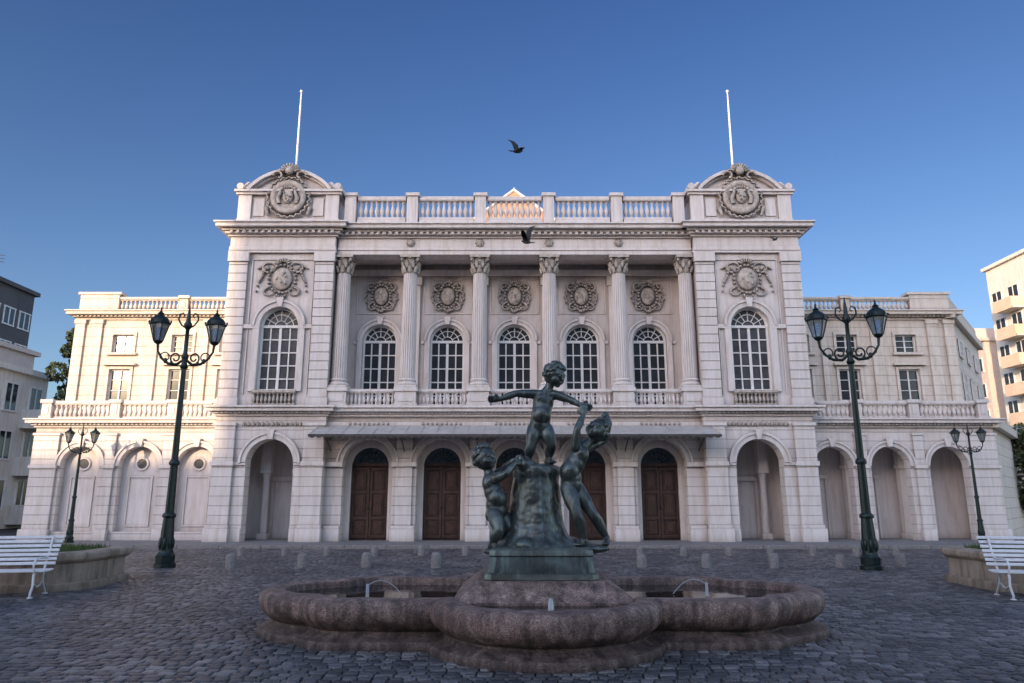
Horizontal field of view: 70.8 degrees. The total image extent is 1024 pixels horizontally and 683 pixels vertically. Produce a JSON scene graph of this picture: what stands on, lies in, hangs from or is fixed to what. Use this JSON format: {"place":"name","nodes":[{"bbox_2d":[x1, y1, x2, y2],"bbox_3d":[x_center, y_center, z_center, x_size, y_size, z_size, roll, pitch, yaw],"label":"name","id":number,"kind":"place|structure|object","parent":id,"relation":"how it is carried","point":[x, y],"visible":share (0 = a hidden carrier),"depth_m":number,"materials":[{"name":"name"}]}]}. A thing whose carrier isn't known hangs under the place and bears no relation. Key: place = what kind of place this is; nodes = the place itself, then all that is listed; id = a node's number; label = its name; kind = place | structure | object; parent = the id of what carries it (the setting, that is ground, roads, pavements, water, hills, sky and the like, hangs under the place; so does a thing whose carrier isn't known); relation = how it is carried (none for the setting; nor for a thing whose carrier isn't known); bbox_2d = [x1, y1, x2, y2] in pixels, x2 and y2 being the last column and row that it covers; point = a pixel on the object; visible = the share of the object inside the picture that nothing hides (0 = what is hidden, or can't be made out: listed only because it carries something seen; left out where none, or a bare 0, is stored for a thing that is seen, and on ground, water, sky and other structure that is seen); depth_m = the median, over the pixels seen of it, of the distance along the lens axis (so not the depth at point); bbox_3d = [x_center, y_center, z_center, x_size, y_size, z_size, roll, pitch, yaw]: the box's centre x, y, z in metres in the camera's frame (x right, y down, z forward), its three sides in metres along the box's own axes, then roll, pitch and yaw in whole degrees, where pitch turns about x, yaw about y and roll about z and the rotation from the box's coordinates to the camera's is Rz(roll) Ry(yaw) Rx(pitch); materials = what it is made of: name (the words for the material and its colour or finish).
{"place":"outdoors","nodes":[
{"label":"outdoors","id":0,"kind":"place"},
{"bbox_2d":[0,528,711,682],"bbox_3d":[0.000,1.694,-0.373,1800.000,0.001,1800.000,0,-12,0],"label":"ground","id":1,"kind":"structure","parent":0,"point":[9,532],"depth_m":35.96,"materials":[{"name":"grey stone"}]},
{"bbox_2d":[0,255,40,347],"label":"apartment building","id":2,"kind":"structure","parent":1,"relation":"on","point":[16,305],"depth_m":62.36,"materials":[{"name":"paint"}]},
{"bbox_2d":[1,305,16,326],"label":"window","id":3,"kind":"structure","parent":2,"relation":"in","point":[8,318],"depth_m":61.46,"materials":[{"name":"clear glass"}]},
{"bbox_2d":[17,310,30,331],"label":"window","id":4,"kind":"structure","parent":2,"relation":"in","point":[24,318],"depth_m":63.32,"materials":[{"name":"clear glass"}]},
{"bbox_2d":[0,340,40,368],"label":"apartment building","id":5,"kind":"structure","parent":1,"relation":"on","point":[10,353],"depth_m":55.94,"materials":[{"name":"white paint"}]},
{"bbox_2d":[0,361,54,528],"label":"apartment building","id":6,"kind":"structure","parent":1,"relation":"on","point":[23,391],"depth_m":44.20,"materials":[{"name":"paint"}]},
{"bbox_2d":[0,478,6,508],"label":"window","id":7,"kind":"structure","parent":6,"relation":"in","point":[2,481],"depth_m":43.11,"materials":[{"name":"clear glass"}]},
{"bbox_2d":[0,429,13,459],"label":"window","id":8,"kind":"structure","parent":6,"relation":"in","point":[5,435],"depth_m":43.44,"materials":[{"name":"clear glass"}]},
{"bbox_2d":[1,380,20,412],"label":"window","id":9,"kind":"structure","parent":6,"relation":"in","point":[11,392],"depth_m":43.88,"materials":[{"name":"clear glass"}]},
{"bbox_2d":[13,479,27,504],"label":"window","id":10,"kind":"structure","parent":6,"relation":"in","point":[21,484],"depth_m":44.77,"materials":[{"name":"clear glass"}]},
{"bbox_2d":[20,432,33,456],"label":"window","id":11,"kind":"structure","parent":6,"relation":"in","point":[27,442],"depth_m":45.37,"materials":[{"name":"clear glass"}]},
{"bbox_2d":[27,386,43,409],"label":"window","id":12,"kind":"structure","parent":6,"relation":"in","point":[35,394],"depth_m":46.08,"materials":[{"name":"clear glass"}]},
{"bbox_2d":[44,327,74,400],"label":"tree","id":13,"kind":"object","parent":1,"relation":"on","point":[60,395],"visible":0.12,"depth_m":45.66,"materials":[{"name":"green plant"}]},
{"bbox_2d":[16,90,1023,541],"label":"theatre building","id":14,"kind":"structure","parent":1,"relation":"on","point":[348,376],"depth_m":30.07,"materials":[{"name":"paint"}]},
{"bbox_2d":[107,370,129,400],"bbox_3d":[-17.790,1.994,32.675,0.950,1.450,0.080,0,-12,0],"label":"window","id":15,"kind":"structure","parent":14,"relation":"in","point":[119,379],"depth_m":32.70,"materials":[{"name":"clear glass"}]},
{"bbox_2d":[113,335,133,351],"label":"window","id":16,"kind":"structure","parent":14,"relation":"in","point":[122,343],"depth_m":33.09,"materials":[{"name":"white glass"}]},
{"bbox_2d":[167,370,189,400],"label":"window","id":17,"kind":"structure","parent":14,"relation":"in","point":[174,379],"depth_m":32.70,"materials":[{"name":"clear glass"}]},
{"bbox_2d":[172,335,192,351],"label":"window","id":18,"kind":"structure","parent":14,"relation":"in","point":[178,340],"depth_m":33.09,"materials":[{"name":"white glass"}]},
{"bbox_2d":[216,370,219,396],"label":"window","id":19,"kind":"structure","parent":14,"relation":"in","point":[218,370],"depth_m":32.66,"materials":[{"name":"white glass"}]},
{"bbox_2d":[257,308,297,389],"bbox_3d":[-9.640,0.338,29.840,1.630,3.565,0.130,0,-12,0],"label":"window","id":20,"kind":"structure","parent":14,"relation":"in","point":[279,332],"depth_m":29.85,"materials":[{"name":"grey glass"}]},
{"bbox_2d":[349,448,388,539],"bbox_3d":[-5.790,6.151,29.325,1.520,3.790,0.237,0,-12,0],"label":"door","id":21,"kind":"structure","parent":14,"relation":"in","point":[370,469],"depth_m":29.28,"materials":[{"name":"brown wood"}]},
{"bbox_2d":[361,325,396,403],"bbox_3d":[-5.790,1.115,31.461,1.530,3.745,0.130,0,-12,0],"label":"window","id":22,"kind":"structure","parent":14,"relation":"in","point":[379,342],"depth_m":31.55,"materials":[{"name":"clear glass"}]},
{"bbox_2d":[422,448,460,539],"bbox_3d":[-2.840,6.151,29.325,1.520,3.790,0.237,0,-12,0],"label":"door","id":23,"kind":"structure","parent":14,"relation":"in","point":[442,467],"depth_m":29.28,"materials":[{"name":"brown wood"}]},
{"bbox_2d":[429,325,463,403],"bbox_3d":[-2.840,1.115,31.461,1.530,3.745,0.130,0,-12,0],"label":"window","id":24,"kind":"structure","parent":14,"relation":"in","point":[446,342],"depth_m":31.55,"materials":[{"name":"clear glass"}]},
{"bbox_2d":[496,448,524,511],"bbox_3d":[0.110,6.151,29.325,1.520,3.790,0.237,0,-12,0],"label":"door","id":25,"kind":"structure","parent":14,"relation":"in","point":[508,454],"depth_m":29.62,"materials":[{"name":"brown wood"}]},
{"bbox_2d":[497,325,531,403],"bbox_3d":[0.110,1.115,31.461,1.530,3.745,0.130,0,-12,0],"label":"window","id":26,"kind":"structure","parent":14,"relation":"in","point":[514,343],"depth_m":31.56,"materials":[{"name":"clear glass"}]},
{"bbox_2d":[565,325,599,403],"bbox_3d":[3.060,1.115,31.461,1.530,3.745,0.130,0,-12,0],"label":"window","id":27,"kind":"structure","parent":14,"relation":"in","point":[581,342],"depth_m":31.56,"materials":[{"name":"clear glass"}]},
{"bbox_2d":[569,450,606,539],"bbox_3d":[3.060,6.151,29.325,1.520,3.790,0.237,0,-12,0],"label":"door","id":28,"kind":"structure","parent":14,"relation":"in","point":[593,473],"depth_m":29.34,"materials":[{"name":"brown wood"}]},
{"bbox_2d":[632,325,667,403],"bbox_3d":[6.010,1.115,31.461,1.530,3.745,0.130,0,-12,0],"label":"window","id":29,"kind":"structure","parent":14,"relation":"in","point":[649,342],"depth_m":31.55,"materials":[{"name":"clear glass"}]},
{"bbox_2d":[641,448,679,539],"bbox_3d":[6.010,6.151,29.325,1.520,3.790,0.237,0,-12,0],"label":"door","id":30,"kind":"structure","parent":14,"relation":"in","point":[659,482],"depth_m":29.28,"materials":[{"name":"brown wood"}]},
{"bbox_2d":[731,308,772,389],"bbox_3d":[9.860,0.338,29.840,1.630,3.565,0.130,0,-12,0],"label":"window","id":31,"kind":"structure","parent":14,"relation":"in","point":[750,341],"depth_m":29.85,"materials":[{"name":"grey glass"}]},
{"bbox_2d":[836,335,855,351],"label":"window","id":32,"kind":"structure","parent":14,"relation":"in","point":[840,339],"depth_m":33.11,"materials":[{"name":"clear glass"}]},
{"bbox_2d":[839,370,861,400],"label":"window","id":33,"kind":"structure","parent":14,"relation":"in","point":[844,374],"depth_m":32.69,"materials":[{"name":"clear glass"}]},
{"bbox_2d":[895,335,915,351],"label":"window","id":34,"kind":"structure","parent":14,"relation":"in","point":[904,343],"depth_m":33.09,"materials":[{"name":"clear glass"}]},
{"bbox_2d":[899,370,921,400],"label":"window","id":35,"kind":"structure","parent":14,"relation":"in","point":[909,379],"depth_m":32.70,"materials":[{"name":"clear glass"}]},
{"bbox_2d":[957,339,963,359],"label":"window","id":36,"kind":"structure","parent":14,"relation":"in","point":[960,346],"depth_m":33.96,"materials":[{"name":"white glass"}]},
{"bbox_2d":[962,372,969,400],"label":"window","id":37,"kind":"structure","parent":14,"relation":"in","point":[965,383],"depth_m":33.57,"materials":[{"name":"white glass"}]},
{"bbox_2d":[966,348,971,366],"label":"window","id":38,"kind":"structure","parent":14,"relation":"in","point":[968,353],"depth_m":35.92,"materials":[{"name":"white glass"}]},
{"bbox_2d":[970,379,976,399],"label":"window","id":39,"kind":"structure","parent":14,"relation":"in","point":[972,382],"depth_m":35.51,"materials":[{"name":"white glass"}]},
{"bbox_2d":[973,356,979,373],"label":"window","id":40,"kind":"structure","parent":14,"relation":"in","point":[974,357],"depth_m":37.89,"materials":[{"name":"white glass"}]},
{"bbox_2d":[977,386,982,398],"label":"window","id":41,"kind":"structure","parent":14,"relation":"in","point":[979,388],"depth_m":37.50,"materials":[{"name":"white glass"}]},
{"bbox_2d":[75,545,971,548],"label":"kerb","id":42,"kind":"structure","parent":1,"relation":"on","point":[485,546],"depth_m":25.75,"materials":[{"name":"stone"}]},
{"bbox_2d":[974,328,1007,424],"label":"apartment building","id":43,"kind":"structure","parent":1,"relation":"on","point":[991,375],"depth_m":83.33,"materials":[{"name":"beige paint"}]},
{"bbox_2d":[979,358,984,372],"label":"window","id":44,"kind":"structure","parent":43,"relation":"in","point":[980,359],"depth_m":84.26,"materials":[{"name":"white glass"}]},
{"bbox_2d":[983,383,987,397],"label":"window","id":45,"kind":"structure","parent":43,"relation":"in","point":[984,384],"depth_m":83.57,"materials":[{"name":"white glass"}]},
{"bbox_2d":[981,248,1023,478],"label":"apartment building","id":46,"kind":"structure","parent":1,"relation":"on","point":[1005,279],"depth_m":73.88,"materials":[{"name":"paint"}]},
{"bbox_2d":[991,290,1002,302],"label":"window","id":47,"kind":"structure","parent":46,"relation":"in","point":[997,295],"depth_m":76.54,"materials":[{"name":"white glass"}]},
{"bbox_2d":[994,316,1006,329],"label":"window","id":48,"kind":"structure","parent":46,"relation":"in","point":[1001,322],"depth_m":75.93,"materials":[{"name":"white glass"}]},
{"bbox_2d":[998,343,1010,356],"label":"window","id":49,"kind":"structure","parent":46,"relation":"in","point":[1005,350],"depth_m":75.26,"materials":[{"name":"white glass"}]},
{"bbox_2d":[1002,371,1015,384],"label":"window","id":50,"kind":"structure","parent":46,"relation":"in","point":[1009,377],"depth_m":74.62,"materials":[{"name":"white glass"}]},
{"bbox_2d":[1006,399,1019,413],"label":"window","id":51,"kind":"structure","parent":46,"relation":"in","point":[1013,405],"depth_m":73.99,"materials":[{"name":"white glass"}]},
{"bbox_2d":[1006,283,1019,295],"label":"window","id":52,"kind":"structure","parent":46,"relation":"in","point":[1012,290],"depth_m":74.02,"materials":[{"name":"white glass"}]},
{"bbox_2d":[1010,310,1023,323],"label":"window","id":53,"kind":"structure","parent":46,"relation":"in","point":[1017,317],"depth_m":73.40,"materials":[{"name":"white glass"}]},
{"bbox_2d":[1015,339,1023,351],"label":"window","id":54,"kind":"structure","parent":46,"relation":"in","point":[1019,344],"depth_m":73.00,"materials":[{"name":"white glass"}]},
{"bbox_2d":[1019,368,1023,380],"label":"window","id":55,"kind":"structure","parent":46,"relation":"in","point":[1021,370],"depth_m":72.72,"materials":[{"name":"white glass"}]},
{"bbox_2d":[1011,422,1023,508],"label":"tree","id":56,"kind":"object","parent":1,"relation":"on","point":[1018,445],"visible":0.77,"depth_m":35.13,"materials":[{"name":"green plant"}]},
{"bbox_2d":[0,548,1023,682],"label":"cobblestone paving","id":57,"kind":"structure","parent":0,"point":[196,616],"depth_m":9.73,"materials":[{"name":"grey stone"}]},
{"bbox_2d":[0,535,64,598],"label":"park bench","id":58,"kind":"object","parent":57,"relation":"on","point":[44,569],"visible":0.98,"depth_m":13.31,"materials":[{"name":"white paint"}]},
{"bbox_2d":[0,541,131,592],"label":"planter","id":59,"kind":"object","parent":57,"relation":"on","point":[79,567],"visible":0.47,"depth_m":13.95,"materials":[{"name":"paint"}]},
{"bbox_2d":[148,304,227,567],"bbox_3d":[-8.980,2.387,19.339,2.106,7.050,0.560,2,-13,-8],"label":"street lamp","id":60,"kind":"object","parent":57,"relation":"on","point":[160,323],"visible":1,"depth_m":19.54,"materials":[{"name":"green metal"}]},
{"bbox_2d":[225,553,235,568],"bbox_3d":[-7.239,5.647,18.540,0.268,0.374,0.268,4,-13,-23],"label":"bollard","id":61,"kind":"object","parent":57,"relation":"on","point":[230,561],"visible":0.99,"depth_m":18.44,"materials":[{"name":"stone"}]},
{"bbox_2d":[237,546,244,555],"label":"bollard","id":62,"kind":"object","parent":57,"relation":"on","point":[241,551],"visible":0.95,"depth_m":22.38,"materials":[{"name":"stone"}]},
{"bbox_2d":[281,546,288,555],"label":"bollard","id":63,"kind":"object","parent":57,"relation":"on","point":[284,550],"visible":0.96,"depth_m":22.48,"materials":[{"name":"stone"}]},
{"bbox_2d":[297,553,307,567],"bbox_3d":[-5.431,5.682,18.679,0.268,0.366,0.268,2,-14,-4],"label":"bollard","id":64,"kind":"object","parent":57,"relation":"on","point":[302,560],"visible":0.93,"depth_m":18.58,"materials":[{"name":"stone"}]},
{"bbox_2d":[323,546,330,555],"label":"bollard","id":65,"kind":"object","parent":57,"relation":"on","point":[326,550],"visible":0.9,"depth_m":22.38,"materials":[{"name":"stone"}]},
{"bbox_2d":[361,552,371,567],"bbox_3d":[-3.747,5.635,18.539,0.268,0.402,0.268,5,-11,-14],"label":"bollard","id":66,"kind":"object","parent":57,"relation":"on","point":[366,560],"visible":0.96,"depth_m":18.44,"materials":[{"name":"stone"}]},
{"bbox_2d":[371,545,377,555],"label":"bollard","id":67,"kind":"object","parent":57,"relation":"on","point":[374,550],"visible":0.94,"depth_m":22.43,"materials":[{"name":"stone"}]},
{"bbox_2d":[418,545,424,555],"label":"bollard","id":68,"kind":"object","parent":57,"relation":"on","point":[421,550],"visible":0.98,"depth_m":22.53,"materials":[{"name":"stone"}]},
{"bbox_2d":[431,552,440,567],"bbox_3d":[-1.957,5.638,18.558,0.268,0.405,0.268,-3,-12,18],"label":"bollard","id":69,"kind":"object","parent":57,"relation":"on","point":[435,559],"visible":0.99,"depth_m":18.46,"materials":[{"name":"stone"}]},
{"bbox_2d":[462,546,468,555],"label":"bollard","id":70,"kind":"object","parent":57,"relation":"on","point":[465,551],"visible":0.96,"depth_m":22.52,"materials":[{"name":"stone"}]},
{"bbox_2d":[256,569,829,673],"bbox_3d":[0.396,3.544,9.761,7.045,0.728,4.768,6,-14,-25],"label":"fountain","id":71,"kind":"object","parent":57,"relation":"on","point":[605,621],"visible":0.95,"depth_m":8.44,"materials":[{"name":"stone"}]},
{"bbox_2d":[471,360,611,580],"bbox_3d":[0.432,1.736,10.165,2.001,2.978,1.477,0,-12,0],"label":"bronze statue","id":72,"kind":"object","parent":71,"relation":"on","point":[531,539],"visible":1,"depth_m":9.78,"materials":[{"name":"metal"}]},
{"bbox_2d":[636,547,642,555],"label":"bollard","id":73,"kind":"object","parent":57,"relation":"on","point":[639,550],"visible":0.86,"depth_m":22.38,"materials":[{"name":"stone"}]},
{"bbox_2d":[637,554,646,567],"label":"bollard","id":74,"kind":"object","parent":57,"relation":"on","point":[641,560],"visible":0.96,"depth_m":18.44,"materials":[{"name":"stone"}]},
{"bbox_2d":[680,547,686,555],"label":"bollard","id":75,"kind":"object","parent":57,"relation":"on","point":[683,551],"visible":0.94,"depth_m":22.37,"materials":[{"name":"stone"}]},
{"bbox_2d":[701,553,711,567],"bbox_3d":[5.003,5.651,18.542,0.268,0.368,0.268,0,-14,-8],"label":"bollard","id":76,"kind":"object","parent":57,"relation":"on","point":[706,561],"visible":0.95,"depth_m":18.44,"materials":[{"name":"stone"}]},
{"bbox_2d":[725,546,732,555],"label":"bollard","id":77,"kind":"object","parent":57,"relation":"on","point":[728,550],"visible":0.92,"depth_m":22.42,"materials":[{"name":"stone"}]},
{"bbox_2d":[766,545,773,555],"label":"bollard","id":78,"kind":"object","parent":57,"relation":"on","point":[769,548],"visible":0.84,"depth_m":22.39,"materials":[{"name":"stone"}]},
{"bbox_2d":[768,553,779,567],"bbox_3d":[6.779,5.669,18.637,0.268,0.375,0.268,-3,-14,5],"label":"bollard","id":79,"kind":"object","parent":57,"relation":"on","point":[773,558],"visible":0.99,"depth_m":18.54,"materials":[{"name":"stone"}]},
{"bbox_2d":[809,546,816,555],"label":"bollard","id":80,"kind":"object","parent":57,"relation":"on","point":[812,550],"visible":0.97,"depth_m":22.44,"materials":[{"name":"stone"}]},
{"bbox_2d":[835,554,846,567],"bbox_3d":[8.487,5.673,18.605,0.268,0.350,0.268,4,-14,-9],"label":"bollard","id":81,"kind":"object","parent":57,"relation":"on","point":[840,560],"visible":0.96,"depth_m":18.51,"materials":[{"name":"stone"}]},
{"bbox_2d":[804,298,888,570],"bbox_3d":[8.950,2.236,18.655,2.106,7.050,0.560,-3,-13,14],"label":"street lamp","id":82,"kind":"object","parent":57,"relation":"on","point":[875,317],"visible":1,"depth_m":18.84,"materials":[{"name":"green metal"}]},
{"bbox_2d":[852,545,859,555],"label":"bollard","id":83,"kind":"object","parent":57,"relation":"on","point":[855,550],"visible":0.94,"depth_m":22.43,"materials":[{"name":"stone"}]},
{"bbox_2d":[891,546,899,555],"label":"bollard","id":84,"kind":"object","parent":57,"relation":"on","point":[895,549],"visible":0.89,"depth_m":22.45,"materials":[{"name":"stone"}]},
{"bbox_2d":[895,553,906,566],"bbox_3d":[10.054,5.671,18.639,0.268,0.370,0.268,-4,-12,18],"label":"bollard","id":85,"kind":"object","parent":57,"relation":"on","point":[900,559],"visible":0.91,"depth_m":18.55,"materials":[{"name":"stone"}]},
{"bbox_2d":[940,543,1023,593],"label":"planter","id":86,"kind":"object","parent":57,"relation":"on","point":[967,566],"visible":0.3,"depth_m":14.54,"materials":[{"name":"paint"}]},
{"bbox_2d":[976,536,1023,600],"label":"park bench","id":87,"kind":"object","parent":57,"relation":"on","point":[994,558],"visible":1,"depth_m":13.15,"materials":[{"name":"white paint"}]},
{"bbox_2d":[0,538,1023,544],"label":"pavement","id":88,"kind":"structure","parent":0,"point":[745,541],"depth_m":27.36,"materials":[{"name":"grey stone"}]},
{"bbox_2d":[63,425,99,542],"bbox_3d":[-16.750,5.417,27.683,1.337,4.477,0.356,1,-12,-5],"label":"street lamp","id":89,"kind":"object","parent":88,"relation":"on","point":[69,435],"visible":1,"depth_m":27.82,"materials":[{"name":"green metal"}]},
{"bbox_2d":[949,426,986,542],"bbox_3d":[17.600,5.353,27.390,1.337,4.477,0.356,-2,-13,8],"label":"street lamp","id":90,"kind":"object","parent":88,"relation":"on","point":[980,433],"visible":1,"depth_m":27.58,"materials":[{"name":"green metal"}]},
{"bbox_2d":[0,0,1023,398],"label":"sky","id":91,"kind":"structure","parent":0,"point":[128,128],"materials":[{"name":"blue"}]},
{"bbox_2d":[508,140,524,152],"bbox_3d":[0.120,-4.795,17.885,0.430,0.239,0.629,-9,35,-37],"label":"pigeon","id":92,"kind":"object","parent":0,"point":[517,149],"visible":1,"depth_m":17.92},
{"bbox_2d":[521,226,534,243],"bbox_3d":[0.394,-2.699,18.406,0.405,0.418,0.592,9,24,32],"label":"pigeon","id":93,"kind":"object","parent":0,"point":[526,236],"visible":1,"depth_m":18.45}
]}

